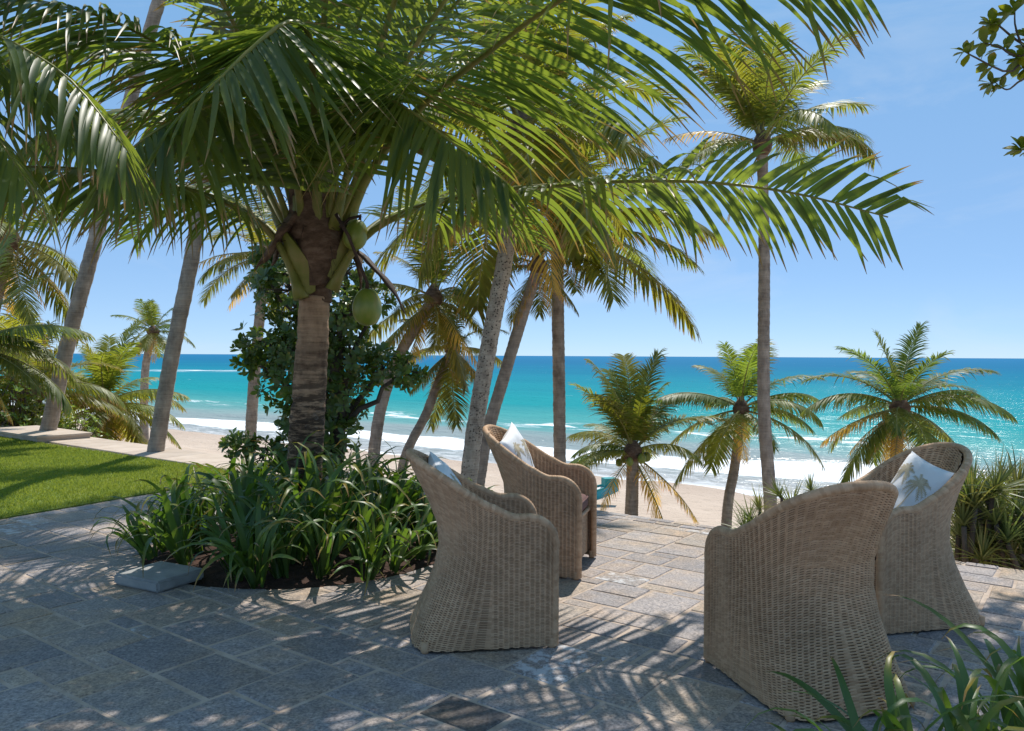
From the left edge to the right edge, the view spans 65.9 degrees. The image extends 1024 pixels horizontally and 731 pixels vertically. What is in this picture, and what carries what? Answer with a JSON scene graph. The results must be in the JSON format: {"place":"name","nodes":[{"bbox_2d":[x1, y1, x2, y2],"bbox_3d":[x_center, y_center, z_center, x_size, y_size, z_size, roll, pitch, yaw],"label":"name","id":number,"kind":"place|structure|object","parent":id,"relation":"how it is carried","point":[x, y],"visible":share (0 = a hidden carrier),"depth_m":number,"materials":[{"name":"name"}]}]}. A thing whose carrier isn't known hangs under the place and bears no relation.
{"place":"outdoors","nodes":[
{"label":"outdoors","id":0,"kind":"place"},
{"bbox_2d":[0,435,225,518],"bbox_3d":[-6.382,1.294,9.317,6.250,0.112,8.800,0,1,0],"label":"lawn","id":1,"kind":"structure","parent":0,"point":[57,508],"depth_m":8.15,"materials":[{"name":"green plant"}]},
{"bbox_2d":[0,228,95,424],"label":"coconut palm","id":2,"kind":"object","parent":1,"relation":"on","point":[10,362],"visible":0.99,"depth_m":11.60,"materials":[{"name":"green plant"}]},
{"bbox_2d":[0,425,1023,730],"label":"terrace","id":3,"kind":"structure","parent":0,"point":[86,643],"depth_m":3.72,"materials":[{"name":"stone"}]},
{"bbox_2d":[0,425,91,442],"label":"wall","id":4,"kind":"structure","parent":3,"relation":"on","point":[30,433],"depth_m":12.75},
{"bbox_2d":[39,0,166,430],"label":"coconut palm","id":5,"kind":"object","parent":3,"relation":"on","point":[66,349],"visible":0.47,"depth_m":13.25,"materials":[{"name":"plant"}]},
{"bbox_2d":[0,0,316,255],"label":"coconut palm","id":6,"kind":"object","parent":3,"relation":"on","point":[103,148],"visible":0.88,"depth_m":3.69,"materials":[{"name":"green plant"}]},
{"bbox_2d":[114,561,203,592],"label":"stone slab","id":7,"kind":"structure","parent":3,"relation":"on","point":[157,577],"depth_m":4.76,"materials":[{"name":"grey stone"}]},
{"bbox_2d":[147,18,238,451],"bbox_3d":[-2.890,-4.768,11.745,4.634,12.658,3.961,0,1,0],"label":"coconut palm","id":8,"kind":"object","parent":3,"relation":"on","point":[167,378],"visible":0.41,"depth_m":11.08,"materials":[{"name":"grey plant"}]},
{"bbox_2d":[144,522,437,589],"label":"soil","id":9,"kind":"structure","parent":3,"relation":"on","point":[302,575],"depth_m":5.10,"materials":[{"name":"brown soil"}]},
{"bbox_2d":[88,484,200,559],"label":"strap leaf lily","id":10,"kind":"object","parent":9,"relation":"on","point":[137,542],"visible":0.73,"depth_m":5.33,"materials":[{"name":"green plant"}]},
{"bbox_2d":[93,496,212,551],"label":"strap leaf lily","id":11,"kind":"object","parent":9,"relation":"on","point":[162,547],"visible":0.27,"depth_m":5.60,"materials":[{"name":"green plant"}]},
{"bbox_2d":[102,480,213,573],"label":"strap leaf lily","id":12,"kind":"object","parent":9,"relation":"on","point":[172,538],"visible":0.91,"depth_m":5.18,"materials":[{"name":"green plant"}]},
{"bbox_2d":[110,462,229,553],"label":"strap leaf lily","id":13,"kind":"object","parent":9,"relation":"on","point":[184,496],"visible":0.55,"depth_m":5.49,"materials":[{"name":"green plant"}]},
{"bbox_2d":[113,464,229,529],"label":"strap leaf lily","id":14,"kind":"object","parent":9,"relation":"on","point":[169,481],"visible":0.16,"depth_m":5.93,"materials":[{"name":"green plant"}]},
{"bbox_2d":[125,471,239,541],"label":"strap leaf lily","id":15,"kind":"object","parent":9,"relation":"on","point":[210,512],"visible":0.28,"depth_m":5.78,"materials":[{"name":"green plant"}]},
{"bbox_2d":[155,466,224,524],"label":"strap leaf lily","id":16,"kind":"object","parent":9,"relation":"on","point":[197,478],"visible":0.1,"depth_m":6.38,"materials":[{"name":"green plant"}]},
{"bbox_2d":[161,489,306,591],"bbox_3d":[-1.608,1.081,4.679,0.814,0.516,0.960,-8,25,-16],"label":"strap leaf lily","id":17,"kind":"object","parent":9,"relation":"on","point":[246,567],"visible":0.98,"depth_m":4.70,"materials":[{"name":"green plant"}]},
{"bbox_2d":[190,457,277,533],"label":"strap leaf lily","id":18,"kind":"object","parent":9,"relation":"on","point":[226,475],"visible":0.13,"depth_m":6.13,"materials":[{"name":"green plant"}]},
{"bbox_2d":[189,458,281,482],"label":"strap leaf lily","id":19,"kind":"object","parent":9,"relation":"on","point":[212,472],"visible":0.07,"depth_m":6.39,"materials":[{"name":"green plant"}]},
{"bbox_2d":[150,462,321,526],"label":"strap leaf lily","id":20,"kind":"object","parent":9,"relation":"on","point":[256,471],"visible":0.2,"depth_m":5.73,"materials":[{"name":"green plant"}]},
{"bbox_2d":[184,452,301,565],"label":"strap leaf lily","id":21,"kind":"object","parent":9,"relation":"on","point":[237,490],"visible":0.3,"depth_m":5.26,"materials":[{"name":"green plant"}]},
{"bbox_2d":[182,479,311,589],"bbox_3d":[-1.632,1.052,4.899,0.775,0.580,0.828,0,1,-11],"label":"strap leaf lily","id":22,"kind":"object","parent":9,"relation":"on","point":[222,524],"visible":0.61,"depth_m":4.88,"materials":[{"name":"green plant"}]},
{"bbox_2d":[173,453,323,546],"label":"strap leaf lily","id":23,"kind":"object","parent":9,"relation":"on","point":[216,482],"visible":0.33,"depth_m":5.41,"materials":[{"name":"green plant"}]},
{"bbox_2d":[193,491,338,589],"bbox_3d":[-1.451,1.048,4.876,0.722,0.579,0.756,0,1,3],"label":"strap leaf lily","id":24,"kind":"object","parent":9,"relation":"on","point":[279,567],"visible":0.76,"depth_m":4.88,"materials":[{"name":"green plant"}]},
{"bbox_2d":[254,463,283,491],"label":"strap leaf lily","id":25,"kind":"object","parent":9,"relation":"on","point":[272,481],"visible":0.07,"depth_m":6.49,"materials":[{"name":"green plant"}]},
{"bbox_2d":[215,456,326,515],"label":"strap leaf lily","id":26,"kind":"object","parent":9,"relation":"on","point":[281,480],"visible":0.1,"depth_m":6.08,"materials":[{"name":"green plant"}]},
{"bbox_2d":[176,448,374,563],"bbox_3d":[-1.495,0.962,5.115,1.233,0.750,0.893,0,1,-11],"label":"strap leaf lily","id":27,"kind":"object","parent":9,"relation":"on","point":[297,553],"visible":0.59,"depth_m":5.18,"materials":[{"name":"green plant"}]},
{"bbox_2d":[210,429,366,525],"bbox_3d":[-1.529,0.905,5.730,0.959,0.837,1.021,0,1,-2],"label":"strap leaf lily","id":28,"kind":"object","parent":9,"relation":"on","point":[286,468],"visible":0.3,"depth_m":5.88,"materials":[{"name":"green plant"}]},
{"bbox_2d":[256,452,347,479],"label":"strap leaf lily","id":29,"kind":"object","parent":9,"relation":"on","point":[324,463],"visible":0.04,"depth_m":6.42,"materials":[{"name":"green plant"}]},
{"bbox_2d":[248,455,391,556],"bbox_3d":[-1.335,0.982,5.279,1.072,0.708,0.723,0,1,-38],"label":"strap leaf lily","id":30,"kind":"object","parent":9,"relation":"on","point":[335,500],"visible":0.52,"depth_m":5.35,"materials":[{"name":"green plant"}]},
{"bbox_2d":[263,493,385,579],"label":"strap leaf lily","id":31,"kind":"object","parent":9,"relation":"on","point":[325,547],"visible":0.97,"depth_m":4.91,"materials":[{"name":"green plant"}]},
{"bbox_2d":[322,466,348,487],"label":"strap leaf lily","id":32,"kind":"object","parent":9,"relation":"on","point":[339,477],"visible":0.05,"depth_m":6.71,"materials":[{"name":"green plant"}]},
{"bbox_2d":[270,440,413,547],"bbox_3d":[-1.311,0.933,5.541,0.927,0.796,1.030,0,1,-33],"label":"strap leaf lily","id":33,"kind":"object","parent":9,"relation":"on","point":[308,458],"visible":0.33,"depth_m":5.49,"materials":[{"name":"green plant"}]},
{"bbox_2d":[288,438,420,537],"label":"strap leaf lily","id":34,"kind":"object","parent":9,"relation":"on","point":[358,479],"visible":0.34,"depth_m":5.95,"materials":[{"name":"green plant"}]},
{"bbox_2d":[286,454,427,564],"bbox_3d":[-1.020,0.995,5.182,0.853,0.697,1.000,1,1,21],"label":"strap leaf lily","id":35,"kind":"object","parent":9,"relation":"on","point":[365,513],"visible":0.6,"depth_m":5.27,"materials":[{"name":"green plant"}]},
{"bbox_2d":[325,446,408,523],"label":"strap leaf lily","id":36,"kind":"object","parent":9,"relation":"on","point":[385,463],"visible":0.16,"depth_m":6.58,"materials":[{"name":"green plant"}]},
{"bbox_2d":[332,459,409,528],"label":"strap leaf lily","id":37,"kind":"object","parent":9,"relation":"on","point":[384,473],"visible":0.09,"depth_m":6.15,"materials":[{"name":"green plant"}]},
{"bbox_2d":[320,457,424,544],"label":"strap leaf lily","id":38,"kind":"object","parent":9,"relation":"on","point":[400,495],"visible":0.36,"depth_m":5.71,"materials":[{"name":"green plant"}]},
{"bbox_2d":[339,458,415,503],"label":"strap leaf lily","id":39,"kind":"object","parent":9,"relation":"on","point":[407,475],"visible":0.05,"depth_m":6.75,"materials":[{"name":"green plant"}]},
{"bbox_2d":[348,464,412,527],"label":"strap leaf lily","id":40,"kind":"object","parent":9,"relation":"on","point":[376,486],"visible":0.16,"depth_m":6.36,"materials":[{"name":"green plant"}]},
{"bbox_2d":[329,509,436,596],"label":"strap leaf lily","id":41,"kind":"object","parent":9,"relation":"on","point":[375,559],"visible":0.98,"depth_m":4.85,"materials":[{"name":"green plant"}]},
{"bbox_2d":[344,500,437,573],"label":"strap leaf lily","id":42,"kind":"object","parent":9,"relation":"on","point":[395,562],"visible":0.79,"depth_m":5.07,"materials":[{"name":"green plant"}]},
{"bbox_2d":[365,467,423,521],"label":"strap leaf lily","id":43,"kind":"object","parent":9,"relation":"on","point":[400,478],"visible":0.07,"depth_m":6.65,"materials":[{"name":"green plant"}]},
{"bbox_2d":[356,438,448,535],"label":"strap leaf lily","id":44,"kind":"object","parent":9,"relation":"on","point":[416,494],"visible":0.34,"depth_m":5.96,"materials":[{"name":"green plant"}]},
{"bbox_2d":[377,496,437,564],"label":"strap leaf lily","id":45,"kind":"object","parent":9,"relation":"on","point":[424,540],"visible":0.52,"depth_m":5.39,"materials":[{"name":"green plant"}]},
{"bbox_2d":[399,456,425,530],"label":"strap leaf lily","id":46,"kind":"object","parent":9,"relation":"on","point":[414,524],"visible":0.09,"depth_m":6.22,"materials":[{"name":"green plant"}]},
{"bbox_2d":[407,482,435,534],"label":"strap leaf lily","id":47,"kind":"object","parent":9,"relation":"on","point":[421,511],"visible":0.09,"depth_m":6.03,"materials":[{"name":"green plant"}]},
{"bbox_2d":[386,479,497,545],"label":"strap leaf lily","id":48,"kind":"object","parent":9,"relation":"on","point":[428,503],"visible":0.1,"depth_m":5.68,"materials":[{"name":"green plant"}]},
{"bbox_2d":[0,0,933,495],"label":"coconut palm","id":49,"kind":"object","parent":9,"relation":"on","point":[298,112],"visible":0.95,"depth_m":4.88,"materials":[{"name":"green plant"}]},
{"bbox_2d":[217,240,428,476],"bbox_3d":[-2.132,-0.060,9.084,2.374,3.222,1.139,0,1,0],"label":"sea almond tree","id":50,"kind":"object","parent":3,"relation":"on","point":[344,410],"visible":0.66,"depth_m":8.88,"materials":[{"name":"green plant"}]},
{"bbox_2d":[405,448,559,653],"bbox_3d":[-0.175,0.884,4.014,0.731,0.928,0.618,0,1,-9],"label":"wicker armchair","id":51,"kind":"object","parent":3,"relation":"on","point":[492,581],"visible":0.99,"depth_m":3.75,"materials":[{"name":"beige wicker"}]},
{"bbox_2d":[482,424,596,579],"bbox_3d":[0.163,0.870,5.293,0.731,0.928,0.618,0,1,15],"label":"wicker armchair","id":52,"kind":"object","parent":3,"relation":"on","point":[550,488],"visible":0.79,"depth_m":5.01,"materials":[{"name":"beige wicker"}]},
{"bbox_2d":[581,493,587,510],"bbox_3d":[0.265,0.920,5.266,0.448,0.113,0.438,0,1,15],"label":"seat cushion","id":53,"kind":"object","parent":52,"relation":"on","point":[584,501],"visible":0.19,"depth_m":5.26,"materials":[{"name":"brown fabric"}]},
{"bbox_2d":[500,422,533,466],"bbox_3d":[0.039,0.633,5.324,0.160,0.420,0.420,-20,9,15],"label":"pillow","id":54,"kind":"object","parent":53,"relation":"on","point":[513,441],"visible":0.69,"depth_m":5.26,"materials":[{"name":"white fabric"}]},
{"bbox_2d":[703,480,914,722],"bbox_3d":[1.267,0.900,3.369,0.618,0.928,0.731,0,1,-15],"label":"wicker armchair","id":55,"kind":"object","parent":3,"relation":"on","point":[789,589],"visible":0.98,"depth_m":3.16,"materials":[{"name":"beige wicker"}]},
{"bbox_2d":[744,656,1023,730],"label":"strap leaf lily","id":56,"kind":"object","parent":3,"relation":"on","point":[851,709],"visible":0.98,"depth_m":2.46,"materials":[{"name":"green plant"}]},
{"bbox_2d":[762,651,1023,730],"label":"strap leaf lily","id":57,"kind":"object","parent":3,"relation":"on","point":[888,718],"visible":0.88,"depth_m":2.54,"materials":[{"name":"green plant"}]},
{"bbox_2d":[855,442,984,633],"bbox_3d":[2.118,0.892,4.322,0.731,0.928,0.618,0,1,-14],"label":"wicker armchair","id":58,"kind":"object","parent":3,"relation":"on","point":[914,559],"visible":0.58,"depth_m":4.02,"materials":[{"name":"beige wicker"}]},
{"bbox_3d":[2.015,0.941,4.297,0.448,0.113,0.438,0,1,-14],"label":"seat cushion","id":59,"kind":"object","parent":58,"relation":"on","visible":0},
{"bbox_2d":[891,451,953,507],"bbox_3d":[2.221,0.712,4.345,0.160,0.420,0.420,28,6,-13],"label":"pillow","id":60,"kind":"object","parent":59,"relation":"on","point":[917,479],"visible":0.45,"depth_m":4.29,"materials":[{"name":"white fabric"}]},
{"bbox_2d":[866,631,1023,730],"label":"strap leaf lily","id":61,"kind":"object","parent":3,"relation":"on","point":[1015,720],"visible":0.62,"depth_m":2.71,"materials":[{"name":"green plant"}]},
{"bbox_2d":[878,636,1023,730],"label":"strap leaf lily","id":62,"kind":"object","parent":3,"relation":"on","point":[962,677],"visible":0.62,"depth_m":2.60,"materials":[{"name":"green plant"}]},
{"bbox_2d":[885,667,1023,730],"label":"strap leaf lily","id":63,"kind":"object","parent":3,"relation":"on","point":[981,723],"visible":0.94,"depth_m":2.28,"materials":[{"name":"green plant"}]},
{"bbox_2d":[893,595,1023,713],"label":"strap leaf lily","id":64,"kind":"object","parent":3,"relation":"on","point":[981,657],"visible":0.44,"depth_m":3.02,"materials":[{"name":"green plant"}]},
{"bbox_2d":[951,0,1023,156],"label":"sea almond tree","id":65,"kind":"object","parent":3,"relation":"on","point":[993,23],"visible":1,"depth_m":5.60,"materials":[{"name":"green plant"}]},
{"bbox_2d":[0,353,1023,512],"bbox_3d":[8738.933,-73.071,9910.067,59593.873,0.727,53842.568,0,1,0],"label":"sea","id":66,"kind":"structure","parent":0,"point":[213,388],"depth_m":86.37,"materials":[{"name":"liquid"}]},
{"bbox_2d":[0,0,1023,357],"label":"sky","id":67,"kind":"structure","parent":0,"point":[962,273],"materials":[{"name":"blue"}]},
{"bbox_2d":[76,419,954,552],"bbox_3d":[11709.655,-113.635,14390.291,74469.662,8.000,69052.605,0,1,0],"label":"beach","id":68,"kind":"structure","parent":0,"point":[704,504],"depth_m":33.34,"materials":[{"name":"beige sand"}]},
{"bbox_2d":[0,368,35,426],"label":"leafy shrub","id":69,"kind":"object","parent":68,"relation":"on","point":[16,388],"visible":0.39,"depth_m":14.79,"materials":[{"name":"green plant"}]},
{"bbox_2d":[0,358,74,426],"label":"leafy shrub","id":70,"kind":"object","parent":68,"relation":"on","point":[31,410],"visible":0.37,"depth_m":15.29,"materials":[{"name":"green plant"}]},
{"bbox_2d":[0,155,92,348],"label":"coconut palm","id":71,"kind":"object","parent":68,"relation":"on","point":[47,259],"visible":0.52,"depth_m":14.88,"materials":[{"name":"green plant"}]},
{"bbox_2d":[0,296,128,429],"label":"coconut palm","id":72,"kind":"object","parent":68,"relation":"on","point":[86,398],"visible":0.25,"depth_m":17.21,"materials":[{"name":"green plant"}]},
{"bbox_2d":[15,405,113,439],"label":"leafy shrub","id":73,"kind":"object","parent":68,"relation":"on","point":[80,421],"visible":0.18,"depth_m":16.60,"materials":[{"name":"green plant"}]},
{"bbox_2d":[67,316,190,448],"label":"coconut palm","id":74,"kind":"object","parent":68,"relation":"on","point":[116,356],"visible":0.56,"depth_m":19.71,"materials":[{"name":"green plant"}]},
{"bbox_2d":[111,298,195,444],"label":"coconut palm","id":75,"kind":"object","parent":68,"relation":"on","point":[151,341],"visible":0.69,"depth_m":35.80,"materials":[{"name":"green plant"}]},
{"bbox_2d":[196,194,348,458],"bbox_3d":[-5.695,-0.519,18.140,3.387,6.984,3.302,0,1,11],"label":"coconut palm","id":76,"kind":"object","parent":68,"relation":"on","point":[251,418],"visible":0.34,"depth_m":17.93,"materials":[{"name":"green plant"}]},
{"bbox_2d":[359,185,491,470],"bbox_3d":[-1.794,0.237,14.750,2.891,7.033,2.887,0,1,-14],"label":"coconut palm","id":77,"kind":"object","parent":68,"relation":"on","point":[430,308],"visible":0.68,"depth_m":14.32,"materials":[{"name":"green plant"}]},
{"bbox_2d":[394,265,510,478],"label":"coconut palm","id":78,"kind":"object","parent":68,"relation":"on","point":[444,380],"visible":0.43,"depth_m":15.28,"materials":[{"name":"green plant"}]},
{"bbox_2d":[358,0,689,482],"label":"coconut palm","id":79,"kind":"object","parent":68,"relation":"on","point":[495,292],"visible":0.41,"depth_m":11.71,"materials":[{"name":"green plant"}]},
{"bbox_2d":[469,176,587,486],"bbox_3d":[0.291,0.234,14.491,2.436,7.409,2.280,0,1,0],"label":"coconut palm","id":80,"kind":"object","parent":68,"relation":"on","point":[525,303],"visible":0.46,"depth_m":14.09,"materials":[{"name":"green plant"}]},
{"bbox_2d":[421,56,721,462],"bbox_3d":[1.289,-0.997,16.219,5.955,10.835,5.144,0,1,-35],"label":"coconut palm","id":81,"kind":"object","parent":68,"relation":"on","point":[636,267],"visible":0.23,"depth_m":15.77,"materials":[{"name":"green plant"}]},
{"bbox_2d":[597,477,617,499],"bbox_3d":[1.944,4.634,29.810,3.835,0.910,2.654,0,1,-14],"label":"fishing boat","id":82,"kind":"object","parent":68,"relation":"on","point":[603,485],"visible":0.12,"depth_m":29.22,"materials":[{"name":"blue paint"}]},
{"bbox_2d":[566,347,731,523],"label":"coconut palm","id":83,"kind":"object","parent":68,"relation":"on","point":[637,423],"visible":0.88,"depth_m":16.92,"materials":[{"name":"green plant"}]},
{"bbox_2d":[655,339,826,527],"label":"coconut palm","id":84,"kind":"object","parent":68,"relation":"on","point":[740,418],"visible":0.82,"depth_m":17.24,"materials":[{"name":"green plant"}]},
{"bbox_2d":[720,485,775,528],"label":"screw pine","id":85,"kind":"object","parent":68,"relation":"on","point":[750,516],"visible":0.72,"depth_m":8.50,"materials":[{"name":"green plant"}]},
{"bbox_2d":[662,21,879,511],"bbox_3d":[4.728,-1.036,14.801,3.536,11.416,4.119,1,1,40],"label":"coconut palm","id":86,"kind":"object","parent":68,"relation":"on","point":[758,117],"visible":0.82,"depth_m":14.59,"materials":[{"name":"green plant"}]},
{"bbox_2d":[757,471,824,502],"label":"screw pine","id":87,"kind":"object","parent":68,"relation":"on","point":[777,492],"visible":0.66,"depth_m":8.71,"materials":[{"name":"green plant"}]},
{"bbox_2d":[798,321,1018,483],"bbox_3d":[7.755,2.078,15.637,3.866,5.967,2.873,1,1,38],"label":"coconut palm","id":88,"kind":"object","parent":68,"relation":"on","point":[898,421],"visible":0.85,"depth_m":15.37,"materials":[{"name":"green plant"}]},
{"bbox_2d":[950,443,1023,568],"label":"screw pine","id":89,"kind":"object","parent":68,"relation":"on","point":[964,531],"visible":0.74,"depth_m":5.78,"materials":[{"name":"green plant"}]},
{"bbox_2d":[953,442,1023,569],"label":"screw pine","id":90,"kind":"object","parent":68,"relation":"on","point":[1016,513],"visible":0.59,"depth_m":5.79,"materials":[{"name":"green plant"}]},
{"bbox_3d":[-0.071,0.934,4.031,0.448,0.113,0.438,0,1,-9],"label":"seat cushion","id":91,"kind":"object","parent":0,"visible":0},
{"bbox_2d":[428,452,460,484],"bbox_3d":[-0.313,0.668,3.991,0.160,0.420,0.420,-24,12,-8],"label":"pillow","id":92,"kind":"object","parent":91,"relation":"on","point":[436,462],"visible":0.25,"depth_m":3.97,"materials":[{"name":"white fabric"}]}
]}

